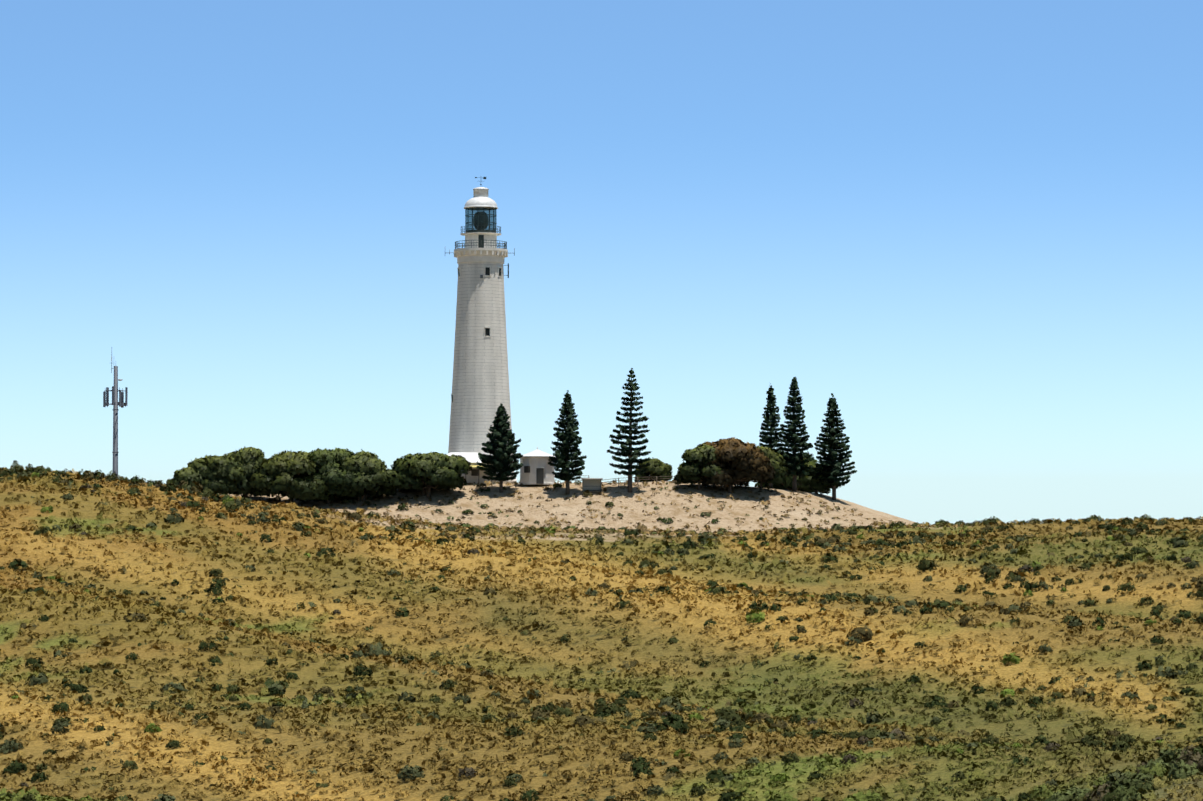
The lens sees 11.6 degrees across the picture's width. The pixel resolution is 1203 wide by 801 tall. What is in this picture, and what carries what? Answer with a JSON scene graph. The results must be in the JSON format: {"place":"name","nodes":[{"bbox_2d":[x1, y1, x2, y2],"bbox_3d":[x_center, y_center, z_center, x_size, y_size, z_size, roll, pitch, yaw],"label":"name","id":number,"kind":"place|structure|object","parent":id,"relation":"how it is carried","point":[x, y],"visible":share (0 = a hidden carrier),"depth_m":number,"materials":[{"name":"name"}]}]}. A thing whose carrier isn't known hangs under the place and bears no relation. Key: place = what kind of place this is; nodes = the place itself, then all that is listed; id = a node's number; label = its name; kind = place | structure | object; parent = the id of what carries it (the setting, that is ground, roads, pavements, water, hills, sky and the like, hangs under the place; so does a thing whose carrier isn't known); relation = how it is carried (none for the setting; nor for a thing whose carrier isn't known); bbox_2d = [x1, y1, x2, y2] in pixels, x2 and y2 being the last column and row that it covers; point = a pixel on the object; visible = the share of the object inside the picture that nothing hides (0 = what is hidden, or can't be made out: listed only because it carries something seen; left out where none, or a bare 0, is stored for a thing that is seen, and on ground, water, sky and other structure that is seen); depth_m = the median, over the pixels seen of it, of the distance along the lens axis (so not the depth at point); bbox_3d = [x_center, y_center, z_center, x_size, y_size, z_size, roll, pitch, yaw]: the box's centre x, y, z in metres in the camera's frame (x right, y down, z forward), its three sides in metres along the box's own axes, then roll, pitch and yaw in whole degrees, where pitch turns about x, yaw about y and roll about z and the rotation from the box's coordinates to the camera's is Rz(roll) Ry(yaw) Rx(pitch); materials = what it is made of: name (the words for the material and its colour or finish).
{"place":"outdoors","nodes":[
{"label":"outdoors","id":0,"kind":"place"},
{"bbox_2d":[0,473,1202,800],"bbox_3d":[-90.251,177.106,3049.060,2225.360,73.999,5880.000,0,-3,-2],"label":"grassy hillside","id":1,"kind":"structure","parent":0,"point":[742,505],"depth_m":527.66,"materials":[{"name":"plant"}]},
{"bbox_2d":[0,460,220,500],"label":"shrubs","id":2,"kind":"object","parent":1,"relation":"on","point":[97,474],"visible":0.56,"depth_m":727.86,"materials":[{"name":"green plant"}]},
{"bbox_2d":[103,356,127,474],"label":"mobile mast","id":3,"kind":"object","parent":1,"relation":"on","point":[115,403],"visible":0.9,"depth_m":794.71,"materials":[{"name":"grey metal"}]},
{"bbox_2d":[166,467,212,490],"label":"tea tree","id":4,"kind":"object","parent":1,"relation":"on","point":[179,475],"visible":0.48,"depth_m":744.63,"materials":[{"name":"green plant"}]},
{"bbox_2d":[185,454,245,494],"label":"tea tree","id":5,"kind":"object","parent":1,"relation":"on","point":[224,474],"visible":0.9,"depth_m":744.44,"materials":[{"name":"green plant"}]},
{"bbox_2d":[220,447,276,497],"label":"tea tree","id":6,"kind":"object","parent":1,"relation":"on","point":[250,459],"visible":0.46,"depth_m":781.01,"materials":[{"name":"green plant"}]},
{"bbox_2d":[245,450,333,502],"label":"tea tree","id":7,"kind":"object","parent":1,"relation":"on","point":[282,472],"visible":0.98,"depth_m":776.92,"materials":[{"name":"green plant"}]},
{"bbox_2d":[300,448,365,503],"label":"tea tree","id":8,"kind":"object","parent":1,"relation":"on","point":[328,470],"visible":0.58,"depth_m":778.68,"materials":[{"name":"green plant"}]},
{"bbox_2d":[331,449,401,501],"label":"tea tree","id":9,"kind":"object","parent":1,"relation":"on","point":[377,475],"visible":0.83,"depth_m":779.13,"materials":[{"name":"green plant"}]},
{"bbox_2d":[390,452,471,496],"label":"tea tree","id":10,"kind":"object","parent":1,"relation":"on","point":[427,472],"visible":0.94,"depth_m":782.32,"materials":[{"name":"green plant"}]},
{"bbox_2d":[446,452,495,484],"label":"keepers cottage","id":11,"kind":"structure","parent":1,"relation":"on","point":[475,475],"depth_m":793.93,"materials":[{"name":"white paint"}]},
{"bbox_2d":[448,177,516,483],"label":"lighthouse","id":12,"kind":"object","parent":1,"relation":"on","point":[480,388],"visible":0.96,"depth_m":800.52,"materials":[{"name":"white paint"}]},
{"bbox_2d":[476,403,522,492],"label":"norfolk pine","id":13,"kind":"object","parent":1,"relation":"on","point":[500,459],"visible":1,"depth_m":786.64,"materials":[{"name":"green plant"}]},
{"bbox_2d":[520,447,554,484],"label":"small building","id":14,"kind":"structure","parent":1,"relation":"on","point":[536,468],"depth_m":789.45,"materials":[{"name":"grey paint"}]},
{"bbox_2d":[548,390,585,494],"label":"norfolk pine","id":15,"kind":"object","parent":1,"relation":"on","point":[569,438],"visible":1,"depth_m":785.90,"materials":[{"name":"green plant"}]},
{"bbox_2d":[581,478,602,491],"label":"shed","id":16,"kind":"structure","parent":1,"relation":"on","point":[592,484],"depth_m":787.24,"materials":[{"name":"white"}]},
{"bbox_2d":[406,519,785,530],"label":"shrubs","id":17,"kind":"object","parent":1,"relation":"on","point":[492,525],"visible":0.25,"depth_m":764.73,"materials":[{"name":"green plant"}]},
{"bbox_2d":[120,477,1072,534],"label":"shrubs","id":18,"kind":"object","parent":1,"relation":"on","point":[401,506],"visible":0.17,"depth_m":777.87,"materials":[{"name":"green plant"}]},
{"bbox_2d":[0,568,1202,789],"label":"heath","id":19,"kind":"object","parent":1,"relation":"on","point":[352,704],"visible":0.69,"depth_m":478.69,"materials":[{"name":"yellow plant"}]},
{"bbox_2d":[0,467,1202,618],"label":"heath","id":20,"kind":"object","parent":1,"relation":"on","point":[53,487],"visible":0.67,"depth_m":655.91,"materials":[{"name":"yellow plant"}]},
{"bbox_2d":[0,718,1202,800],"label":"heath","id":21,"kind":"object","parent":1,"relation":"on","point":[801,738],"visible":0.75,"depth_m":367.20,"materials":[{"name":"yellow plant"}]},
{"bbox_2d":[0,467,1202,739],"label":"shrubs","id":22,"kind":"object","parent":1,"relation":"on","point":[988,569],"visible":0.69,"depth_m":622.13,"materials":[{"name":"green plant"}]},
{"bbox_2d":[0,663,1202,800],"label":"shrubs","id":23,"kind":"object","parent":1,"relation":"on","point":[602,711],"visible":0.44,"depth_m":397.47,"materials":[{"name":"green plant"}]},
{"bbox_2d":[124,479,1078,538],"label":"knoll tufts","id":24,"kind":"object","parent":1,"relation":"on","point":[644,528],"visible":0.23,"depth_m":778.25,"materials":[{"name":"green plant"}]},
{"bbox_2d":[607,368,651,492],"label":"norfolk pine","id":25,"kind":"object","parent":1,"relation":"on","point":[625,450],"visible":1,"depth_m":786.87,"materials":[{"name":"green plant"}]},
{"bbox_2d":[601,476,694,486],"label":"fence","id":26,"kind":"object","parent":1,"relation":"on","point":[637,479],"visible":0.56,"depth_m":790.43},
{"bbox_2d":[634,457,672,481],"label":"tea tree","id":27,"kind":"object","parent":1,"relation":"on","point":[657,468],"visible":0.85,"depth_m":825.61,"materials":[{"name":"green plant"}]},
{"bbox_2d":[674,444,725,489],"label":"tea tree","id":28,"kind":"object","parent":1,"relation":"on","point":[692,470],"visible":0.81,"depth_m":787.63,"materials":[{"name":"green plant"}]},
{"bbox_2d":[695,437,775,492],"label":"tea tree","id":29,"kind":"object","parent":1,"relation":"on","point":[741,463],"visible":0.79,"depth_m":788.14,"materials":[{"name":"green plant"}]},
{"bbox_2d":[754,446,787,489],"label":"tea tree","id":30,"kind":"object","parent":1,"relation":"on","point":[777,460],"visible":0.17,"depth_m":793.13,"materials":[{"name":"green plant"}]},
{"bbox_2d":[758,384,789,488],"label":"norfolk pine","id":31,"kind":"object","parent":1,"relation":"on","point":[770,441],"visible":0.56,"depth_m":800.50,"materials":[{"name":"green plant"}]},
{"bbox_2d":[754,456,830,494],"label":"tea tree","id":32,"kind":"object","parent":1,"relation":"on","point":[787,481],"visible":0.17,"depth_m":826.46,"materials":[{"name":"green plant"}]},
{"bbox_2d":[776,376,813,491],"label":"norfolk pine","id":33,"kind":"object","parent":1,"relation":"on","point":[792,439],"visible":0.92,"depth_m":800.29,"materials":[{"name":"green plant"}]},
{"bbox_2d":[797,463,841,493],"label":"tea tree","id":34,"kind":"object","parent":1,"relation":"on","point":[812,483],"visible":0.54,"depth_m":803.43,"materials":[{"name":"green plant"}]},
{"bbox_2d":[765,789,883,800],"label":"shrubs","id":35,"kind":"object","parent":1,"relation":"on","point":[859,795],"visible":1,"depth_m":339.80,"materials":[{"name":"green plant"}]},
{"bbox_2d":[810,393,856,500],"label":"norfolk pine","id":36,"kind":"object","parent":1,"relation":"on","point":[832,438],"visible":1,"depth_m":802.09,"materials":[{"name":"green plant"}]},
{"bbox_2d":[982,744,1202,800],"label":"shrubs","id":37,"kind":"object","parent":1,"relation":"on","point":[1171,762],"visible":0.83,"depth_m":302.13,"materials":[{"name":"green plant"}]},
{"bbox_2d":[0,0,1202,524],"label":"sky","id":38,"kind":"structure","parent":0,"point":[975,227],"materials":[{"name":"blue"}]}
]}

